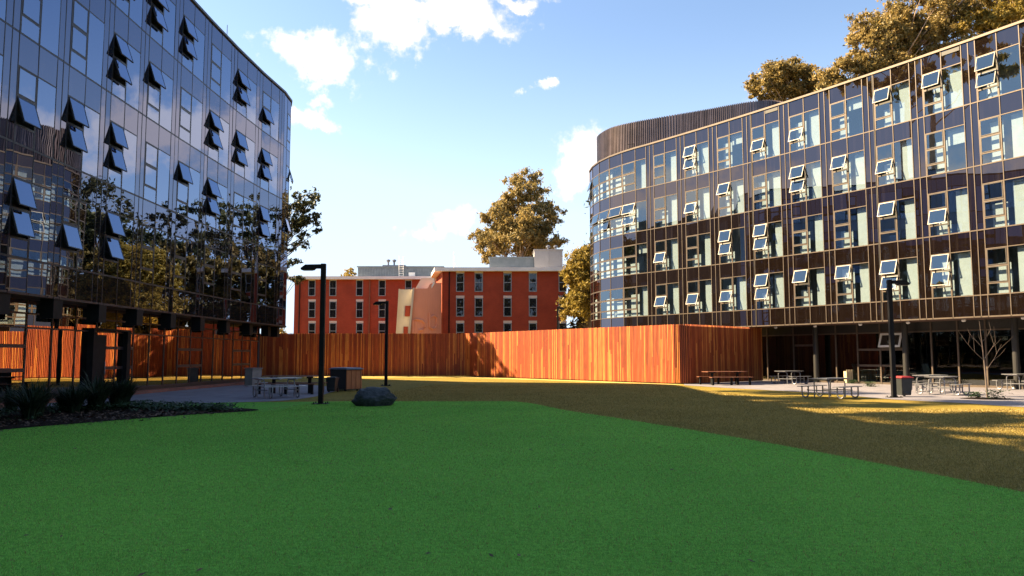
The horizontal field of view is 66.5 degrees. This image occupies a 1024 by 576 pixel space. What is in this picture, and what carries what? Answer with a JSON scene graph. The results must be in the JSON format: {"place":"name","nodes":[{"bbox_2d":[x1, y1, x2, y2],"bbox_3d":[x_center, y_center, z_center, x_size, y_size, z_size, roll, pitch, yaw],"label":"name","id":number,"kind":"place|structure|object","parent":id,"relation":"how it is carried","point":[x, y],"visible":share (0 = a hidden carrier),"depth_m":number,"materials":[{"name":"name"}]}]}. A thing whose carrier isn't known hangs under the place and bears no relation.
{"place":"outdoors","nodes":[
{"label":"outdoors","id":0,"kind":"place"},
{"bbox_2d":[4,382,333,410],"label":"path","id":1,"kind":"structure","parent":0,"point":[239,393],"depth_m":32.14,"materials":[{"name":"grey concrete"}]},
{"bbox_2d":[0,382,243,407],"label":"kerb","id":2,"kind":"structure","parent":1,"relation":"on","point":[184,388],"depth_m":37.12,"materials":[{"name":"concrete"}]},
{"bbox_2d":[244,368,262,385],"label":"trash bin","id":3,"kind":"object","parent":1,"relation":"on","point":[253,373],"visible":0.84,"depth_m":43.19,"materials":[{"name":"grey metal"}]},
{"bbox_2d":[247,377,305,398],"bbox_3d":[-9.240,3.903,30.625,1.800,0.763,1.752,5,-7,-42],"label":"picnic table","id":4,"kind":"object","parent":1,"relation":"on","point":[279,386],"visible":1,"depth_m":30.52,"materials":[{"name":"metal"}]},
{"bbox_2d":[255,376,326,393],"bbox_3d":[-9.600,4.211,34.062,2.600,0.755,1.780,0,-5,4],"label":"picnic table","id":5,"kind":"object","parent":1,"relation":"on","point":[310,383],"visible":0.73,"depth_m":33.75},
{"bbox_2d":[288,245,566,333],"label":"brick building","id":6,"kind":"structure","parent":0,"point":[503,294],"depth_m":90.49,"materials":[{"name":"red brick"}]},
{"bbox_2d":[195,0,988,333],"label":"sky","id":7,"kind":"structure","parent":0,"point":[408,117],"materials":[{"name":"blue"}]},
{"bbox_2d":[261,376,1023,491],"bbox_3d":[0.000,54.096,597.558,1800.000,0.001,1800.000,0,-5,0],"label":"ground","id":8,"kind":"structure","parent":0,"point":[407,383],"depth_m":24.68,"materials":[{"name":"plant"}]},
{"bbox_2d":[0,406,257,430],"bbox_3d":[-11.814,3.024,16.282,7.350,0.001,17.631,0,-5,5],"label":"mulch bed","id":9,"kind":"object","parent":8,"relation":"on","point":[48,422],"visible":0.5,"depth_m":20.81,"materials":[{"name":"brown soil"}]},
{"bbox_2d":[5,386,53,419],"bbox_3d":[-12.346,2.881,19.934,1.606,0.925,1.581,0,-5,3],"label":"strappy plant","id":10,"kind":"object","parent":9,"relation":"on","point":[30,407],"visible":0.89,"depth_m":19.82,"materials":[{"name":"green plant"}]},
{"bbox_2d":[4,374,76,416],"bbox_3d":[-12.718,2.839,20.924,2.052,1.182,2.019,4,-7,-40],"label":"strappy plant","id":11,"kind":"object","parent":9,"relation":"on","point":[43,392],"visible":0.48,"depth_m":20.78,"materials":[{"name":"green plant"}]},
{"bbox_2d":[52,381,84,411],"bbox_3d":[-12.894,3.127,22.674,1.572,0.914,1.634,4,-6,-36],"label":"strappy plant","id":12,"kind":"object","parent":9,"relation":"on","point":[61,402],"visible":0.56,"depth_m":22.47,"materials":[{"name":"green plant"}]},
{"bbox_2d":[57,381,101,412],"bbox_3d":[-12.414,3.084,22.291,1.595,0.933,1.620,-1,-5,6],"label":"strappy plant","id":13,"kind":"object","parent":9,"relation":"on","point":[75,401],"visible":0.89,"depth_m":22.16,"materials":[{"name":"green plant"}]},
{"bbox_2d":[68,370,122,408],"bbox_3d":[-12.608,3.065,23.699,2.178,1.218,2.096,-1,-5,10],"label":"strappy plant","id":14,"kind":"object","parent":9,"relation":"on","point":[97,382],"visible":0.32,"depth_m":23.64,"materials":[{"name":"green plant"}]},
{"bbox_2d":[80,379,117,410],"bbox_3d":[-12.292,3.116,23.069,1.716,1.005,1.744,4,-6,-37],"label":"strappy plant","id":15,"kind":"object","parent":9,"relation":"on","point":[99,398],"visible":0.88,"depth_m":22.91,"materials":[{"name":"green plant"}]},
{"bbox_2d":[92,375,141,407],"bbox_3d":[-12.204,3.179,24.308,1.902,1.096,1.872,-1,-5,9],"label":"strappy plant","id":16,"kind":"object","parent":9,"relation":"on","point":[115,398],"visible":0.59,"depth_m":24.05,"materials":[{"name":"green plant"}]},
{"bbox_2d":[0,399,254,420],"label":"ground cover","id":17,"kind":"object","parent":9,"relation":"on","point":[208,406],"visible":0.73,"depth_m":22.99,"materials":[{"name":"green plant"}]},
{"bbox_2d":[108,370,152,407],"bbox_3d":[-12.092,3.154,24.424,2.044,1.167,2.012,1,-5,-6],"label":"strappy plant","id":18,"kind":"object","parent":9,"relation":"on","point":[129,396],"visible":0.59,"depth_m":24.23,"materials":[{"name":"green plant"}]},
{"bbox_2d":[0,0,292,397],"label":"apartment building","id":19,"kind":"structure","parent":8,"relation":"on","point":[145,172],"depth_m":32.01,"materials":[{"name":"glass"}]},
{"bbox_2d":[8,177,50,261],"bbox_3d":[-15.002,-2.099,24.509,0.315,2.361,2.015,0,-5,0],"label":"window","id":20,"kind":"structure","parent":19,"relation":"in","point":[35,226],"depth_m":24.38,"materials":[{"name":"glass"}]},
{"bbox_2d":[14,67,55,157],"bbox_3d":[-15.002,-5.537,24.811,0.316,2.343,2.015,0,-5,0],"label":"window","id":21,"kind":"structure","parent":19,"relation":"in","point":[41,118],"depth_m":24.72,"materials":[{"name":"glass"}]},
{"bbox_2d":[21,0,60,55],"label":"window","id":22,"kind":"structure","parent":19,"relation":"in","point":[31,24],"depth_m":25.21,"materials":[{"name":"glass"}]},
{"bbox_2d":[60,196,95,271],"bbox_3d":[-15.037,-1.853,27.285,0.306,2.357,2.090,0,-5,0],"label":"window","id":23,"kind":"structure","parent":19,"relation":"in","point":[82,239],"depth_m":27.17,"materials":[{"name":"glass"}]},
{"bbox_2d":[65,96,99,176],"bbox_3d":[-15.036,-5.295,27.588,0.309,2.347,2.090,0,-5,0],"label":"window","id":24,"kind":"structure","parent":19,"relation":"in","point":[87,142],"depth_m":27.47,"materials":[{"name":"glass"}]},
{"bbox_2d":[70,0,103,84],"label":"window","id":25,"kind":"structure","parent":19,"relation":"in","point":[80,18],"depth_m":27.80,"materials":[{"name":"glass"}]},
{"bbox_2d":[93,335,106,388],"bbox_3d":[-16.080,3.001,30.454,0.120,2.350,0.900,0,-5,0],"label":"door","id":26,"kind":"structure","parent":19,"relation":"in","point":[100,340],"depth_m":30.54,"materials":[{"name":"metal"}]},
{"bbox_2d":[103,211,132,279],"bbox_3d":[-15.039,-1.604,30.143,0.350,2.362,2.127,0,-5,0],"label":"window","id":27,"kind":"structure","parent":19,"relation":"in","point":[121,250],"depth_m":30.00,"materials":[{"name":"glass"}]},
{"bbox_2d":[108,121,136,193],"bbox_3d":[-15.060,-5.044,30.445,0.309,2.347,2.127,0,-5,0],"label":"window","id":28,"kind":"structure","parent":19,"relation":"in","point":[125,160],"depth_m":30.34,"materials":[{"name":"glass"}]},
{"bbox_2d":[112,33,139,109],"bbox_3d":[-15.034,-8.474,30.747,0.360,2.355,2.127,0,-5,0],"label":"window","id":29,"kind":"structure","parent":19,"relation":"in","point":[129,71],"depth_m":30.65,"materials":[{"name":"glass"}]},
{"bbox_2d":[116,0,142,27],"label":"window","id":30,"kind":"structure","parent":19,"relation":"in","point":[135,5],"depth_m":31.31,"materials":[{"name":"glass"}]},
{"bbox_2d":[140,224,166,285],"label":"window","id":31,"kind":"structure","parent":19,"relation":"in","point":[149,258],"depth_m":33.07,"materials":[{"name":"glass"}]},
{"bbox_2d":[143,142,169,207],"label":"window","id":32,"kind":"structure","parent":19,"relation":"in","point":[152,184],"depth_m":33.35,"materials":[{"name":"glass"}]},
{"bbox_2d":[147,61,172,131],"bbox_3d":[-15.065,-8.212,33.729,0.322,2.354,2.315,0,-5,0],"label":"window","id":33,"kind":"structure","parent":19,"relation":"in","point":[155,109],"depth_m":33.64,"materials":[{"name":"glass"}]},
{"bbox_2d":[150,0,175,56],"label":"window","id":34,"kind":"structure","parent":19,"relation":"in","point":[166,18],"depth_m":34.12,"materials":[{"name":"glass"}]},
{"bbox_2d":[173,236,196,292],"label":"window","id":35,"kind":"structure","parent":19,"relation":"in","point":[182,262],"depth_m":36.26,"materials":[{"name":"glass"}]},
{"bbox_2d":[176,161,199,220],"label":"window","id":36,"kind":"structure","parent":19,"relation":"in","point":[190,208],"depth_m":36.50,"materials":[{"name":"glass"}]},
{"bbox_2d":[179,87,201,150],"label":"window","id":37,"kind":"structure","parent":19,"relation":"in","point":[188,126],"depth_m":36.84,"materials":[{"name":"glass"}]},
{"bbox_2d":[182,15,204,81],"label":"window","id":38,"kind":"structure","parent":19,"relation":"in","point":[195,47],"depth_m":37.12,"materials":[{"name":"glass"}]},
{"bbox_2d":[203,247,224,297],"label":"window","id":39,"kind":"structure","parent":19,"relation":"in","point":[213,260],"depth_m":39.54,"materials":[{"name":"glass"}]},
{"bbox_2d":[206,178,226,231],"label":"window","id":40,"kind":"structure","parent":19,"relation":"in","point":[218,206],"depth_m":39.82,"materials":[{"name":"glass"}]},
{"bbox_2d":[208,110,228,167],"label":"window","id":41,"kind":"structure","parent":19,"relation":"in","point":[220,139],"depth_m":40.14,"materials":[{"name":"glass"}]},
{"bbox_2d":[210,44,230,103],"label":"window","id":42,"kind":"structure","parent":19,"relation":"in","point":[220,81],"depth_m":40.47,"materials":[{"name":"glass"}]},
{"bbox_2d":[231,256,250,302],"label":"window","id":43,"kind":"structure","parent":19,"relation":"in","point":[240,291],"depth_m":43.07,"materials":[{"name":"glass"}]},
{"bbox_2d":[233,192,252,241],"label":"window","id":44,"kind":"structure","parent":19,"relation":"in","point":[242,227],"depth_m":43.39,"materials":[{"name":"glass"}]},
{"bbox_2d":[235,130,254,182],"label":"window","id":45,"kind":"structure","parent":19,"relation":"in","point":[247,158],"depth_m":43.69,"materials":[{"name":"glass"}]},
{"bbox_2d":[237,69,256,124],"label":"window","id":46,"kind":"structure","parent":19,"relation":"in","point":[248,96],"depth_m":44.02,"materials":[{"name":"glass"}]},
{"bbox_2d":[257,264,274,306],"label":"window","id":47,"kind":"structure","parent":19,"relation":"in","point":[265,288],"depth_m":46.68,"materials":[{"name":"glass"}]},
{"bbox_2d":[259,206,275,249],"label":"window","id":48,"kind":"structure","parent":19,"relation":"in","point":[268,229],"depth_m":46.93,"materials":[{"name":"glass"}]},
{"bbox_2d":[260,148,277,195],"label":"window","id":49,"kind":"structure","parent":19,"relation":"in","point":[270,185],"depth_m":47.24,"materials":[{"name":"glass"}]},
{"bbox_2d":[262,92,278,140],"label":"window","id":50,"kind":"structure","parent":19,"relation":"in","point":[270,107],"depth_m":47.60,"materials":[{"name":"glass"}]},
{"bbox_2d":[286,186,322,294],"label":"leafy tree","id":51,"kind":"object","parent":8,"relation":"on","point":[303,220],"visible":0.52,"depth_m":66.29,"materials":[{"name":"green plant"}]},
{"bbox_2d":[329,367,363,390],"bbox_3d":[-7.848,4.305,36.948,1.280,1.090,1.040,-4,-6,38],"label":"skip bin","id":52,"kind":"object","parent":8,"relation":"on","point":[349,378],"visible":0.94,"depth_m":36.56,"materials":[{"name":"brown wood"}]},
{"bbox_2d":[373,301,390,385],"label":"lamp post","id":53,"kind":"object","parent":8,"relation":"on","point":[386,303],"visible":1,"depth_m":43.17,"materials":[{"name":"black metal"}]},
{"bbox_2d":[396,278,440,333],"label":"stair tower","id":54,"kind":"structure","parent":8,"relation":"on","point":[419,310],"depth_m":88.02,"materials":[{"name":"beige paint"}]},
{"bbox_2d":[324,376,682,384],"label":"verge","id":55,"kind":"structure","parent":8,"relation":"on","point":[513,378],"depth_m":57.22,"materials":[{"name":"yellow plant"}]},
{"bbox_2d":[259,324,762,383],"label":"timber fence","id":56,"kind":"object","parent":8,"relation":"on","point":[681,354],"visible":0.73,"depth_m":55.63,"materials":[{"name":"brown wood"}]},
{"bbox_2d":[0,401,1023,575],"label":"turf","id":57,"kind":"structure","parent":8,"relation":"on","point":[262,406],"depth_m":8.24,"materials":[{"name":"green plant"}]},
{"bbox_2d":[301,263,329,403],"bbox_3d":[-6.720,1.547,26.635,1.020,4.780,0.400,0,-5,0],"label":"lamp post","id":58,"kind":"object","parent":57,"relation":"on","point":[312,267],"visible":0.99,"depth_m":26.60,"materials":[{"name":"black metal"}]},
{"bbox_2d":[351,387,396,406],"bbox_3d":[-4.520,3.630,25.569,1.448,0.777,1.122,3,-6,-28],"label":"boulder","id":59,"kind":"object","parent":57,"relation":"on","point":[374,396],"visible":0.85,"depth_m":25.21,"materials":[{"name":"grey stone"}]},
{"bbox_2d":[465,166,569,264],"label":"eucalyptus tree","id":60,"kind":"object","parent":8,"relation":"on","point":[526,230],"visible":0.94,"depth_m":117.38,"materials":[{"name":"green plant"}]},
{"bbox_2d":[555,243,598,327],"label":"bushy tree","id":61,"kind":"object","parent":8,"relation":"on","point":[578,262],"visible":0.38,"depth_m":79.33,"materials":[{"name":"green plant"}]},
{"bbox_2d":[742,54,824,101],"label":"eucalyptus tree","id":62,"kind":"object","parent":8,"relation":"on","point":[779,80],"visible":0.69,"depth_m":84.28,"materials":[{"name":"green plant"}]},
{"bbox_2d":[587,19,1023,388],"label":"apartment building","id":63,"kind":"structure","parent":8,"relation":"on","point":[800,230],"depth_m":46.25,"materials":[{"name":"black glass"}]},
{"bbox_2d":[621,203,638,233],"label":"window","id":64,"kind":"structure","parent":63,"relation":"in","point":[631,213],"depth_m":60.18,"materials":[{"name":"white glass"}]},
{"bbox_2d":[622,160,645,192],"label":"window","id":65,"kind":"structure","parent":63,"relation":"in","point":[643,163],"depth_m":59.64,"materials":[{"name":"beige glass"}]},
{"bbox_2d":[623,244,646,274],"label":"window","id":66,"kind":"structure","parent":63,"relation":"in","point":[642,248],"depth_m":59.51,"materials":[{"name":"beige glass"}]},
{"bbox_2d":[624,287,647,316],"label":"window","id":67,"kind":"structure","parent":63,"relation":"in","point":[633,298],"depth_m":59.10,"materials":[{"name":"white glass"}]},
{"bbox_2d":[653,239,677,270],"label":"window","id":68,"kind":"structure","parent":63,"relation":"in","point":[674,243],"depth_m":56.88,"materials":[{"name":"white glass"}]},
{"bbox_2d":[654,195,676,227],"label":"window","id":69,"kind":"structure","parent":63,"relation":"in","point":[673,198],"depth_m":57.13,"materials":[{"name":"beige glass"}]},
{"bbox_2d":[654,152,676,184],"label":"window","id":70,"kind":"structure","parent":63,"relation":"in","point":[672,155],"depth_m":57.27,"materials":[{"name":"beige glass"}]},
{"bbox_2d":[654,284,678,314],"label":"window","id":71,"kind":"structure","parent":63,"relation":"in","point":[675,286],"depth_m":56.49,"materials":[{"name":"white glass"}]},
{"bbox_2d":[683,143,708,177],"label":"window","id":72,"kind":"structure","parent":63,"relation":"in","point":[704,147],"depth_m":55.20,"materials":[{"name":"white glass"}]},
{"bbox_2d":[684,188,709,222],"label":"window","id":73,"kind":"structure","parent":63,"relation":"in","point":[706,204],"depth_m":54.86,"materials":[{"name":"white glass"}]},
{"bbox_2d":[686,234,710,267],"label":"window","id":74,"kind":"structure","parent":63,"relation":"in","point":[707,237],"depth_m":54.52,"materials":[{"name":"white glass"}]},
{"bbox_2d":[686,280,711,312],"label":"window","id":75,"kind":"structure","parent":63,"relation":"in","point":[707,283],"depth_m":54.13,"materials":[{"name":"white glass"}]},
{"bbox_2d":[718,230,734,263],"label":"window","id":76,"kind":"structure","parent":63,"relation":"in","point":[728,255],"depth_m":52.62,"materials":[{"name":"white glass"}]},
{"bbox_2d":[717,133,741,169],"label":"window","id":77,"kind":"structure","parent":63,"relation":"in","point":[736,139],"depth_m":52.99,"materials":[{"name":"white glass"}]},
{"bbox_2d":[716,181,743,216],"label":"window","id":78,"kind":"structure","parent":63,"relation":"in","point":[739,185],"depth_m":52.44,"materials":[{"name":"white glass"}]},
{"bbox_2d":[719,277,746,310],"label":"window","id":79,"kind":"structure","parent":63,"relation":"in","point":[742,280],"depth_m":51.97,"materials":[{"name":"white glass"}]},
{"bbox_2d":[750,122,779,161],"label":"window","id":80,"kind":"structure","parent":63,"relation":"in","point":[775,127],"depth_m":50.25,"materials":[{"name":"white glass"}]},
{"bbox_2d":[753,172,780,209],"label":"window","id":81,"kind":"structure","parent":63,"relation":"in","point":[762,200],"depth_m":50.17,"materials":[{"name":"white glass"}]},
{"bbox_2d":[753,222,782,258],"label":"window","id":82,"kind":"structure","parent":63,"relation":"in","point":[778,226],"depth_m":49.79,"materials":[{"name":"white glass"}]},
{"bbox_2d":[754,273,783,308],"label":"window","id":83,"kind":"structure","parent":63,"relation":"in","point":[779,283],"depth_m":49.44,"materials":[{"name":"white glass"}]},
{"bbox_2d":[788,110,819,151],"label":"window","id":84,"kind":"structure","parent":63,"relation":"in","point":[813,116],"depth_m":47.95,"materials":[{"name":"white glass"}]},
{"bbox_2d":[789,163,821,202],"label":"window","id":85,"kind":"structure","parent":63,"relation":"in","point":[815,168],"depth_m":47.57,"materials":[{"name":"white glass"}]},
{"bbox_2d":[792,215,823,253],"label":"window","id":86,"kind":"structure","parent":63,"relation":"in","point":[803,244],"depth_m":47.40,"materials":[{"name":"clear glass"}]},
{"bbox_2d":[792,269,824,306],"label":"window","id":87,"kind":"structure","parent":63,"relation":"in","point":[804,297],"depth_m":47.08,"materials":[{"name":"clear glass"}]},
{"bbox_2d":[830,97,861,140],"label":"window","id":88,"kind":"structure","parent":63,"relation":"in","point":[854,104],"depth_m":45.76,"materials":[{"name":"clear glass"}]},
{"bbox_2d":[830,152,864,194],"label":"window","id":89,"kind":"structure","parent":63,"relation":"in","point":[859,157],"depth_m":45.23,"materials":[{"name":"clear glass"}]},
{"bbox_2d":[834,208,867,248],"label":"window","id":90,"kind":"structure","parent":63,"relation":"in","point":[861,213],"depth_m":44.84,"materials":[{"name":"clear glass"}]},
{"bbox_2d":[834,264,869,303],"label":"window","id":91,"kind":"structure","parent":63,"relation":"in","point":[864,268],"depth_m":44.83,"materials":[{"name":"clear glass"}]},
{"bbox_2d":[872,82,910,128],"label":"window","id":92,"kind":"structure","parent":63,"relation":"in","point":[904,97],"depth_m":42.98,"materials":[{"name":"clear glass"}]},
{"bbox_2d":[875,140,912,185],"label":"window","id":93,"kind":"structure","parent":63,"relation":"in","point":[906,146],"depth_m":42.74,"materials":[{"name":"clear glass"}]},
{"bbox_2d":[877,199,915,242],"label":"window","id":94,"kind":"structure","parent":63,"relation":"in","point":[909,204],"depth_m":42.27,"materials":[{"name":"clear glass"}]},
{"bbox_2d":[879,258,918,300],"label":"window","id":95,"kind":"structure","parent":63,"relation":"in","point":[912,272],"depth_m":42.07,"materials":[{"name":"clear glass"}]},
{"bbox_2d":[921,65,962,115],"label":"window","id":96,"kind":"structure","parent":63,"relation":"in","point":[954,74],"depth_m":40.56,"materials":[{"name":"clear glass"}]},
{"bbox_2d":[925,127,964,175],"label":"window","id":97,"kind":"structure","parent":63,"relation":"in","point":[955,136],"depth_m":40.59,"materials":[{"name":"white glass"}]},
{"bbox_2d":[927,189,968,235],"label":"window","id":98,"kind":"structure","parent":63,"relation":"in","point":[961,195],"depth_m":39.92,"materials":[{"name":"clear glass"}]},
{"bbox_2d":[930,252,972,297],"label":"window","id":99,"kind":"structure","parent":63,"relation":"in","point":[964,259],"depth_m":39.75,"materials":[{"name":"clear glass"}]},
{"bbox_2d":[974,52,1001,100],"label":"window","id":100,"kind":"structure","parent":63,"relation":"in","point":[991,90],"depth_m":38.67,"materials":[{"name":"beige glass"}]},
{"bbox_2d":[979,112,1023,163],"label":"window","id":101,"kind":"structure","parent":63,"relation":"in","point":[1017,118],"depth_m":38.02,"materials":[{"name":"clear glass"}]},
{"bbox_2d":[982,178,1023,228],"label":"window","id":102,"kind":"structure","parent":63,"relation":"in","point":[999,219],"depth_m":37.72,"materials":[{"name":"clear glass"}]},
{"bbox_2d":[986,246,1023,293],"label":"window","id":103,"kind":"structure","parent":63,"relation":"in","point":[1002,273],"depth_m":37.69,"materials":[{"name":"white glass"}]},
{"bbox_2d":[809,0,1006,91],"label":"eucalyptus tree","id":104,"kind":"object","parent":8,"relation":"on","point":[897,32],"visible":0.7,"depth_m":76.99,"materials":[{"name":"green plant"}]},
{"bbox_2d":[955,0,1023,38],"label":"eucalyptus tree","id":105,"kind":"object","parent":8,"relation":"on","point":[995,16],"visible":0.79,"depth_m":75.28,"materials":[{"name":"yellow plant"}]},
{"bbox_2d":[684,381,1023,406],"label":"paving","id":106,"kind":"structure","parent":0,"point":[882,391],"depth_m":35.83,"materials":[{"name":"grey concrete"}]},
{"bbox_2d":[697,371,753,384],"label":"picnic table","id":107,"kind":"object","parent":106,"relation":"on","point":[736,377],"visible":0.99,"depth_m":44.39,"materials":[{"name":"wood"}]},
{"bbox_2d":[797,377,862,398],"bbox_3d":[12.350,3.881,30.377,1.800,0.763,1.752,4,-7,-40],"label":"picnic table","id":108,"kind":"object","parent":106,"relation":"on","point":[829,389],"visible":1,"depth_m":30.18,"materials":[{"name":"metal"}]},
{"bbox_2d":[886,280,909,397],"bbox_3d":[15.208,1.984,30.794,1.020,4.637,0.400,0,-5,0],"label":"lamp post","id":109,"kind":"object","parent":106,"relation":"on","point":[889,283],"visible":1,"depth_m":30.75,"materials":[{"name":"black metal"}]},
{"bbox_2d":[896,376,913,395],"bbox_3d":[15.704,3.955,31.470,0.580,0.808,0.715,1,-5,-12],"label":"wheelie bin","id":110,"kind":"object","parent":106,"relation":"on","point":[904,385],"visible":0.75,"depth_m":31.20,"materials":[{"name":"plastic"}]},
{"bbox_2d":[913,376,969,395],"bbox_3d":[18.150,4.109,32.967,1.800,0.763,1.752,5,-7,-42],"label":"picnic table","id":111,"kind":"object","parent":106,"relation":"on","point":[940,378],"visible":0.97,"depth_m":32.77,"materials":[{"name":"metal"}]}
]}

